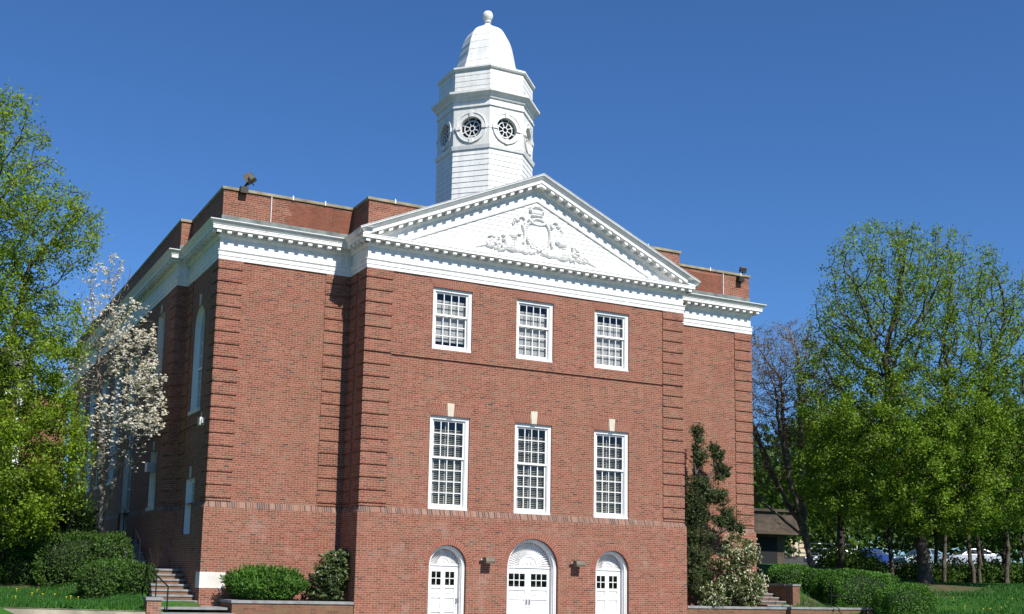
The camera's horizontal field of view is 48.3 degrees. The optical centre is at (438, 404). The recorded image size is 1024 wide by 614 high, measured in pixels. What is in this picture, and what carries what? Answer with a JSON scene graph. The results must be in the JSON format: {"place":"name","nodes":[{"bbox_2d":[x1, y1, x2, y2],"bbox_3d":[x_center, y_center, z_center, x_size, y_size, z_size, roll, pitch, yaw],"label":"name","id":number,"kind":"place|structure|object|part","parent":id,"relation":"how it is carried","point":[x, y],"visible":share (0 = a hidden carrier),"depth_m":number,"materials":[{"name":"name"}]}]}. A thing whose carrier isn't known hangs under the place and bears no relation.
{"place":"outdoors","nodes":[
{"label":"outdoors","id":0,"kind":"place"},
{"bbox_2d":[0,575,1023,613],"bbox_3d":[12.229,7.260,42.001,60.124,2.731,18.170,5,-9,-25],"label":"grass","id":1,"kind":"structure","parent":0,"point":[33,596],"depth_m":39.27,"materials":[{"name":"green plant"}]},
{"bbox_2d":[0,564,1023,613],"bbox_3d":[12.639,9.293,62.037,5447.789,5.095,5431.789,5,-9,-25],"label":"ground","id":2,"kind":"structure","parent":0,"point":[766,567],"depth_m":44.98,"materials":[{"name":"green plant"}]},
{"bbox_2d":[0,534,56,585],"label":"yew hedge","id":3,"kind":"object","parent":2,"relation":"on","point":[15,568],"visible":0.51,"depth_m":40.17,"materials":[{"name":"green plant"}]},
{"bbox_2d":[0,346,65,475],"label":"brick house","id":4,"kind":"structure","parent":2,"relation":"on","point":[50,438],"depth_m":77.55,"materials":[{"name":"brick"}]},
{"bbox_2d":[0,464,98,550],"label":"evergreen shrub","id":5,"kind":"object","parent":2,"relation":"on","point":[81,519],"visible":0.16,"depth_m":44.13,"materials":[{"name":"green plant"}]},
{"bbox_2d":[0,77,112,552],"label":"leafy tree","id":6,"kind":"object","parent":2,"relation":"on","point":[48,417],"visible":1,"depth_m":39.42,"materials":[{"name":"green plant"}]},
{"bbox_2d":[0,607,144,613],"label":"retaining kerb","id":7,"kind":"structure","parent":2,"relation":"on","point":[45,611],"depth_m":32.98,"materials":[{"name":"concrete"}]},
{"bbox_2d":[29,528,134,587],"bbox_3d":[-12.713,5.678,40.389,3.548,2.592,2.921,5,-9,-25],"label":"yew hedge","id":8,"kind":"object","parent":2,"relation":"on","point":[63,558],"visible":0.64,"depth_m":39.91,"materials":[{"name":"green plant"}]},
{"bbox_2d":[56,252,168,532],"bbox_3d":[-11.219,0.088,40.652,6.198,11.596,2.668,-4,-10,33],"label":"blossoming tree","id":9,"kind":"object","parent":2,"relation":"on","point":[135,417],"visible":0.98,"depth_m":40.81,"materials":[{"name":"white plant"}]},
{"bbox_2d":[71,557,160,598],"bbox_3d":[-10.520,5.956,37.094,2.709,1.992,2.578,5,-9,-25],"label":"yew hedge","id":10,"kind":"object","parent":2,"relation":"on","point":[109,578],"visible":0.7,"depth_m":36.51,"materials":[{"name":"green plant"}]},
{"bbox_2d":[121,540,146,563],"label":"stone steps","id":11,"kind":"structure","parent":2,"relation":"on","point":[136,551],"depth_m":41.82,"materials":[{"name":"stone"}]},
{"bbox_2d":[118,503,140,561],"bbox_3d":[-11.627,4.788,42.584,0.043,2.421,5.026,5,-9,-25],"label":"handrail","id":12,"kind":"object","parent":11,"relation":"on","point":[133,530],"visible":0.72,"depth_m":41.58,"materials":[{"name":"black metal"}]},
{"bbox_2d":[142,597,162,613],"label":"brick pier","id":13,"kind":"structure","parent":2,"relation":"on","point":[152,605],"depth_m":33.10,"materials":[{"name":"brick"}]},
{"bbox_2d":[148,568,234,613],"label":"stone steps","id":14,"kind":"structure","parent":2,"relation":"on","point":[175,582],"depth_m":36.07,"materials":[{"name":"stone"}]},
{"bbox_2d":[148,548,168,610],"bbox_3d":[-8.770,5.373,35.275,0.157,1.870,3.630,5,-9,-23],"label":"handrail","id":15,"kind":"object","parent":14,"relation":"on","point":[156,579],"visible":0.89,"depth_m":34.99,"materials":[{"name":"black metal"}]},
{"bbox_2d":[219,599,353,613],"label":"brick planter","id":16,"kind":"object","parent":2,"relation":"on","point":[277,607],"visible":1,"depth_m":35.08,"materials":[{"name":"brick"}]},
{"bbox_2d":[219,562,310,600],"bbox_3d":[-5.431,5.675,35.667,3.004,1.438,1.602,5,-9,-25],"label":"yew bush","id":17,"kind":"object","parent":16,"relation":"in","point":[260,582],"visible":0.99,"depth_m":35.24,"materials":[{"name":"green plant"}]},
{"bbox_2d":[305,548,350,600],"bbox_3d":[-3.421,5.525,36.503,1.672,1.873,1.069,5,-9,-25],"label":"rhododendron","id":18,"kind":"object","parent":16,"relation":"on","point":[335,580],"visible":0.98,"depth_m":36.36,"materials":[{"name":"green plant"}]},
{"bbox_2d":[66,11,766,613],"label":"brick hall","id":19,"kind":"structure","parent":2,"relation":"on","point":[512,365],"depth_m":39.36,"materials":[{"name":"brick"}]},
{"bbox_2d":[75,398,85,494],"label":"window","id":20,"kind":"structure","parent":19,"relation":"in","point":[82,401],"depth_m":60.86,"materials":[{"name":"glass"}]},
{"bbox_2d":[84,389,95,492],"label":"window","id":21,"kind":"structure","parent":19,"relation":"in","point":[93,397],"depth_m":57.62,"materials":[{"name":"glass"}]},
{"bbox_2d":[93,378,108,489],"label":"window","id":22,"kind":"structure","parent":19,"relation":"in","point":[106,389],"depth_m":54.45,"materials":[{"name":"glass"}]},
{"bbox_2d":[106,367,122,485],"bbox_3d":[-14.206,0.997,50.364,0.320,5.127,2.160,5,-9,-25],"label":"window","id":23,"kind":"structure","parent":19,"relation":"in","point":[110,475],"depth_m":51.14,"materials":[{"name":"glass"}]},
{"bbox_2d":[119,353,139,532],"bbox_3d":[-12.624,1.753,46.830,0.320,7.577,2.160,5,-9,-25],"label":"window","id":24,"kind":"structure","parent":19,"relation":"in","point":[126,489],"depth_m":47.50,"materials":[{"name":"wood"}]},
{"bbox_2d":[145,450,156,510],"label":"window","id":25,"kind":"structure","parent":19,"relation":"in","point":[152,479],"depth_m":42.45,"materials":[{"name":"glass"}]},
{"bbox_2d":[155,312,164,380],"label":"window","id":26,"kind":"structure","parent":19,"relation":"in","point":[161,324],"depth_m":43.40,"materials":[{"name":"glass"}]},
{"bbox_2d":[183,478,194,533],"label":"window","id":27,"kind":"structure","parent":19,"relation":"in","point":[190,484],"depth_m":38.60,"materials":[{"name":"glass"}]},
{"bbox_2d":[188,305,204,415],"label":"window","id":28,"kind":"structure","parent":19,"relation":"in","point":[200,320],"depth_m":39.32,"materials":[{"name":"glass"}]},
{"bbox_2d":[197,411,205,425],"bbox_3d":[-7.686,0.456,36.978,0.197,0.450,0.390,5,-9,-25],"label":"side lamp","id":29,"kind":"object","parent":19,"relation":"attached to","point":[201,421],"visible":1,"depth_m":36.87,"materials":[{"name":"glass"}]},
{"bbox_2d":[239,172,256,194],"bbox_3d":[-6.333,-7.316,37.840,0.573,0.744,0.459,3,-9,-11],"label":"floodlight","id":30,"kind":"object","parent":19,"relation":"attached to","point":[249,178],"visible":1,"depth_m":37.72,"materials":[{"name":"grey metal"}]},
{"bbox_2d":[428,545,464,613],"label":"doorway","id":31,"kind":"structure","parent":19,"relation":"in","point":[444,598],"depth_m":37.81,"materials":[{"name":"white wood"}]},
{"bbox_2d":[428,415,468,510],"bbox_3d":[0.271,1.986,38.272,1.475,3.131,0.280,5,-9,-25],"label":"window","id":32,"kind":"structure","parent":19,"relation":"in","point":[463,488],"depth_m":38.31,"materials":[{"name":"white glass"}]},
{"bbox_2d":[432,287,471,352],"bbox_3d":[0.395,-2.850,38.999,1.497,2.137,0.300,5,-9,-25],"label":"window","id":33,"kind":"structure","parent":19,"relation":"in","point":[449,318],"depth_m":39.06,"materials":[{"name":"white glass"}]},
{"bbox_2d":[480,557,494,563],"bbox_3d":[1.618,5.208,38.000,0.435,0.210,0.343,5,-9,-25],"label":"wall lamp","id":34,"kind":"object","parent":19,"relation":"attached to","point":[488,559],"visible":1,"depth_m":37.89,"materials":[{"name":"brown metal"}]},
{"bbox_2d":[507,539,555,613],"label":"doorway","id":35,"kind":"structure","parent":19,"relation":"in","point":[532,598],"depth_m":39.25,"materials":[{"name":"white wood"}]},
{"bbox_2d":[514,423,550,514],"bbox_3d":[3.195,2.266,39.640,1.475,3.131,0.280,5,-9,-25],"label":"window","id":36,"kind":"structure","parent":19,"relation":"in","point":[547,429],"depth_m":39.69,"materials":[{"name":"white glass"}]},
{"bbox_2d":[516,299,552,362],"bbox_3d":[3.319,-2.570,40.367,1.497,2.137,0.300,5,-9,-25],"label":"window","id":37,"kind":"structure","parent":19,"relation":"in","point":[530,329],"depth_m":40.43,"materials":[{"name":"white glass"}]},
{"bbox_2d":[570,561,584,566],"bbox_3d":[4.803,5.533,39.488,0.435,0.210,0.343,5,-9,-25],"label":"wall lamp","id":38,"kind":"object","parent":19,"relation":"attached to","point":[578,563],"visible":1,"depth_m":39.37,"materials":[{"name":"brown metal"}]},
{"bbox_2d":[594,310,627,371],"bbox_3d":[6.243,-2.289,41.735,1.496,2.137,0.300,5,-9,-25],"label":"window","id":39,"kind":"structure","parent":19,"relation":"in","point":[611,340],"depth_m":41.81,"materials":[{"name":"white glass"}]},
{"bbox_2d":[594,430,627,518],"bbox_3d":[6.119,2.547,41.008,1.475,3.131,0.280,5,-9,-25],"label":"window","id":40,"kind":"structure","parent":19,"relation":"in","point":[624,436],"depth_m":41.06,"materials":[{"name":"white glass"}]},
{"bbox_2d":[595,551,626,613],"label":"doorway","id":41,"kind":"structure","parent":19,"relation":"in","point":[609,600],"depth_m":40.56,"materials":[{"name":"white wood"}]},
{"bbox_2d":[736,267,746,282],"bbox_3d":[12.384,-5.308,46.574,0.493,0.697,0.333,5,-9,-25],"label":"floodlight","id":42,"kind":"object","parent":19,"relation":"attached to","point":[740,279],"visible":1,"depth_m":46.46,"materials":[{"name":"grey metal"}]},
{"bbox_2d":[687,606,786,613],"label":"brick planter","id":43,"kind":"object","parent":2,"relation":"on","point":[731,610],"visible":0.98,"depth_m":42.39,"materials":[{"name":"brick"}]},
{"bbox_2d":[683,422,745,605],"bbox_3d":[10.474,4.248,43.396,3.266,7.102,1.473,5,-9,-25],"label":"juniper tree","id":44,"kind":"object","parent":43,"relation":"on","point":[726,520],"visible":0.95,"depth_m":43.17,"materials":[{"name":"green plant"}]},
{"bbox_2d":[696,529,769,608],"bbox_3d":[11.138,6.386,43.078,3.434,3.313,1.693,5,-9,-25],"label":"pieris shrub","id":45,"kind":"object","parent":43,"relation":"in","point":[746,589],"visible":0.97,"depth_m":42.89,"materials":[{"name":"white plant"}]},
{"bbox_2d":[757,587,791,606],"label":"stone steps","id":46,"kind":"structure","parent":2,"relation":"on","point":[769,600],"depth_m":45.00,"materials":[{"name":"stone"}]},
{"bbox_2d":[757,571,790,606],"bbox_3d":[13.209,7.343,45.298,0.041,1.566,2.124,6,-9,-26],"label":"handrail","id":47,"kind":"object","parent":46,"relation":"on","point":[780,584],"visible":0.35,"depth_m":44.70,"materials":[{"name":"black metal"}]},
{"bbox_2d":[753,508,798,563],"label":"office block","id":48,"kind":"structure","parent":2,"relation":"on","point":[770,534],"depth_m":86.98,"materials":[{"name":"black concrete"}]},
{"bbox_2d":[756,537,777,563],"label":"window","id":49,"kind":"structure","parent":48,"relation":"in","point":[768,545],"depth_m":87.48,"materials":[{"name":"black glass"}]},
{"bbox_2d":[761,583,800,605],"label":"brick pier","id":50,"kind":"structure","parent":2,"relation":"on","point":[780,591],"depth_m":45.21,"materials":[{"name":"brick"}]},
{"bbox_2d":[751,317,833,565],"bbox_3d":[17.235,1.766,57.990,6.662,13.026,4.576,5,-9,-25],"label":"budding tree","id":51,"kind":"object","parent":2,"relation":"on","point":[800,515],"visible":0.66,"depth_m":57.80,"materials":[{"name":"brown plant"}]},
{"bbox_2d":[764,563,821,589],"bbox_3d":[14.982,7.489,47.897,2.347,1.663,2.112,5,-9,-25],"label":"clipped hedge","id":52,"kind":"object","parent":2,"relation":"on","point":[794,573],"visible":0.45,"depth_m":47.47,"materials":[{"name":"green plant"}]},
{"bbox_2d":[784,534,811,556],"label":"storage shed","id":53,"kind":"structure","parent":2,"relation":"on","point":[795,547],"depth_m":111.18,"materials":[{"name":"wood"}]},
{"bbox_2d":[769,365,876,552],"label":"leafy tree","id":54,"kind":"object","parent":2,"relation":"on","point":[837,402],"visible":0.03,"depth_m":66.03,"materials":[{"name":"green plant"}]},
{"bbox_2d":[764,397,886,567],"bbox_3d":[20.723,4.128,60.088,8.069,9.454,5.429,5,-9,-25],"label":"leafy tree","id":55,"kind":"object","parent":2,"relation":"on","point":[840,542],"visible":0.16,"depth_m":59.50,"materials":[{"name":"green plant"}]},
{"bbox_2d":[798,541,859,555],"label":"metal railing","id":56,"kind":"object","parent":2,"relation":"on","point":[818,548],"visible":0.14,"depth_m":104.40,"materials":[{"name":"metal"}]},
{"bbox_2d":[786,607,872,613],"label":"garden wall","id":57,"kind":"structure","parent":2,"relation":"on","point":[808,610],"depth_m":43.93,"materials":[{"name":"brick"}]},
{"bbox_2d":[832,595,873,613],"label":"handrail","id":58,"kind":"object","parent":57,"relation":"attached to","point":[854,601],"visible":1,"depth_m":44.28,"materials":[{"name":"black metal"}]},
{"bbox_2d":[808,567,899,609],"bbox_3d":[17.077,7.785,46.433,3.942,2.208,2.274,5,-9,-25],"label":"clipped hedge","id":59,"kind":"object","parent":2,"relation":"on","point":[861,587],"visible":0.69,"depth_m":45.60,"materials":[{"name":"green plant"}]},
{"bbox_2d":[752,426,1022,564],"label":"distant wood","id":60,"kind":"object","parent":2,"relation":"on","point":[865,535],"visible":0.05,"depth_m":104.15,"materials":[{"name":"green plant"}]},
{"bbox_2d":[854,414,922,575],"bbox_3d":[24.032,4.667,60.553,4.329,9.498,4.396,1,-8,4],"label":"slender tree","id":61,"kind":"object","parent":2,"relation":"on","point":[888,532],"visible":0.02,"depth_m":60.03,"materials":[{"name":"green plant"}]},
{"bbox_2d":[785,217,1023,583],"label":"leafy tree","id":62,"kind":"object","parent":2,"relation":"on","point":[938,456],"visible":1,"depth_m":50.86,"materials":[{"name":"green plant"}]},
{"bbox_2d":[873,581,938,613],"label":"clipped hedge","id":63,"kind":"object","parent":2,"relation":"on","point":[905,597],"visible":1,"depth_m":43.99,"materials":[{"name":"green plant"}]},
{"bbox_2d":[813,543,1023,583],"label":"undergrowth","id":64,"kind":"object","parent":2,"relation":"on","point":[957,573],"visible":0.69,"depth_m":61.16,"materials":[{"name":"green plant"}]},
{"bbox_2d":[908,431,960,580],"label":"slender tree","id":65,"kind":"object","parent":2,"relation":"on","point":[935,534],"visible":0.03,"depth_m":61.96,"materials":[{"name":"green plant"}]},
{"bbox_2d":[909,392,974,581],"bbox_3d":[25.963,4.264,58.677,4.050,10.090,4.335,5,-9,-25],"label":"slender tree","id":66,"kind":"object","parent":2,"relation":"on","point":[944,566],"visible":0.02,"depth_m":58.30,"materials":[{"name":"green plant"}]},
{"bbox_2d":[932,402,1003,583],"bbox_3d":[27.577,4.351,58.958,4.335,10.090,4.050,10,-12,-44],"label":"slender tree","id":67,"kind":"object","parent":2,"relation":"on","point":[971,564],"visible":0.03,"depth_m":58.35,"materials":[{"name":"green plant"}]},
{"bbox_2d":[931,363,1023,566],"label":"leafy tree","id":68,"kind":"object","parent":2,"relation":"on","point":[1001,542],"visible":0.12,"depth_m":62.27,"materials":[{"name":"green plant"}]},
{"bbox_2d":[955,410,1005,582],"bbox_3d":[28.482,4.605,60.720,4.335,10.090,4.050,-3,-9,27],"label":"slender tree","id":69,"kind":"object","parent":2,"relation":"on","point":[979,564],"depth_m":59.95,"materials":[{"name":"green plant"}]},
{"bbox_2d":[979,410,1023,582],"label":"slender tree","id":70,"kind":"object","parent":2,"relation":"on","point":[1007,561],"visible":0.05,"depth_m":59.98,"materials":[{"name":"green plant"}]},
{"bbox_2d":[1000,404,1023,581],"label":"slender tree","id":71,"kind":"object","parent":2,"relation":"on","point":[1022,541],"visible":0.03,"depth_m":60.54,"materials":[{"name":"green plant"}]},
{"bbox_2d":[0,0,1023,562],"label":"sky","id":72,"kind":"structure","parent":0,"point":[727,135],"materials":[{"name":"blue"}]},
{"bbox_2d":[784,556,960,568],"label":"car park","id":73,"kind":"structure","parent":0,"point":[794,559],"depth_m":99.20,"materials":[{"name":"grey asphalt"}]},
{"bbox_2d":[803,549,847,562],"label":"parked car","id":74,"kind":"object","parent":73,"relation":"on","point":[804,559],"visible":0.06,"depth_m":95.23,"materials":[{"name":"white paint"}]},
{"bbox_2d":[858,549,888,562],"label":"parked car","id":75,"kind":"object","parent":73,"relation":"on","point":[885,557],"visible":0.04,"depth_m":91.96,"materials":[{"name":"blue paint"}]},
{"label":"windows","id":76,"kind":"part","parent":75,"relation":"part of","materials":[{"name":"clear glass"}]},
{"bbox_2d":[893,549,941,562],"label":"parked car","id":77,"kind":"object","parent":73,"relation":"on","point":[897,557],"visible":0.11,"depth_m":89.83,"materials":[{"name":"white paint"}]},
{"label":"windows","id":78,"kind":"part","parent":77,"relation":"part of","materials":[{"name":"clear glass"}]},
{"bbox_2d":[938,549,1001,563],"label":"parked car","id":79,"kind":"object","parent":73,"relation":"on","point":[963,554],"visible":0.17,"depth_m":86.85,"materials":[{"name":"grey paint"}]},
{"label":"windows","id":80,"kind":"part","parent":79,"relation":"part of","materials":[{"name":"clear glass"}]}
]}

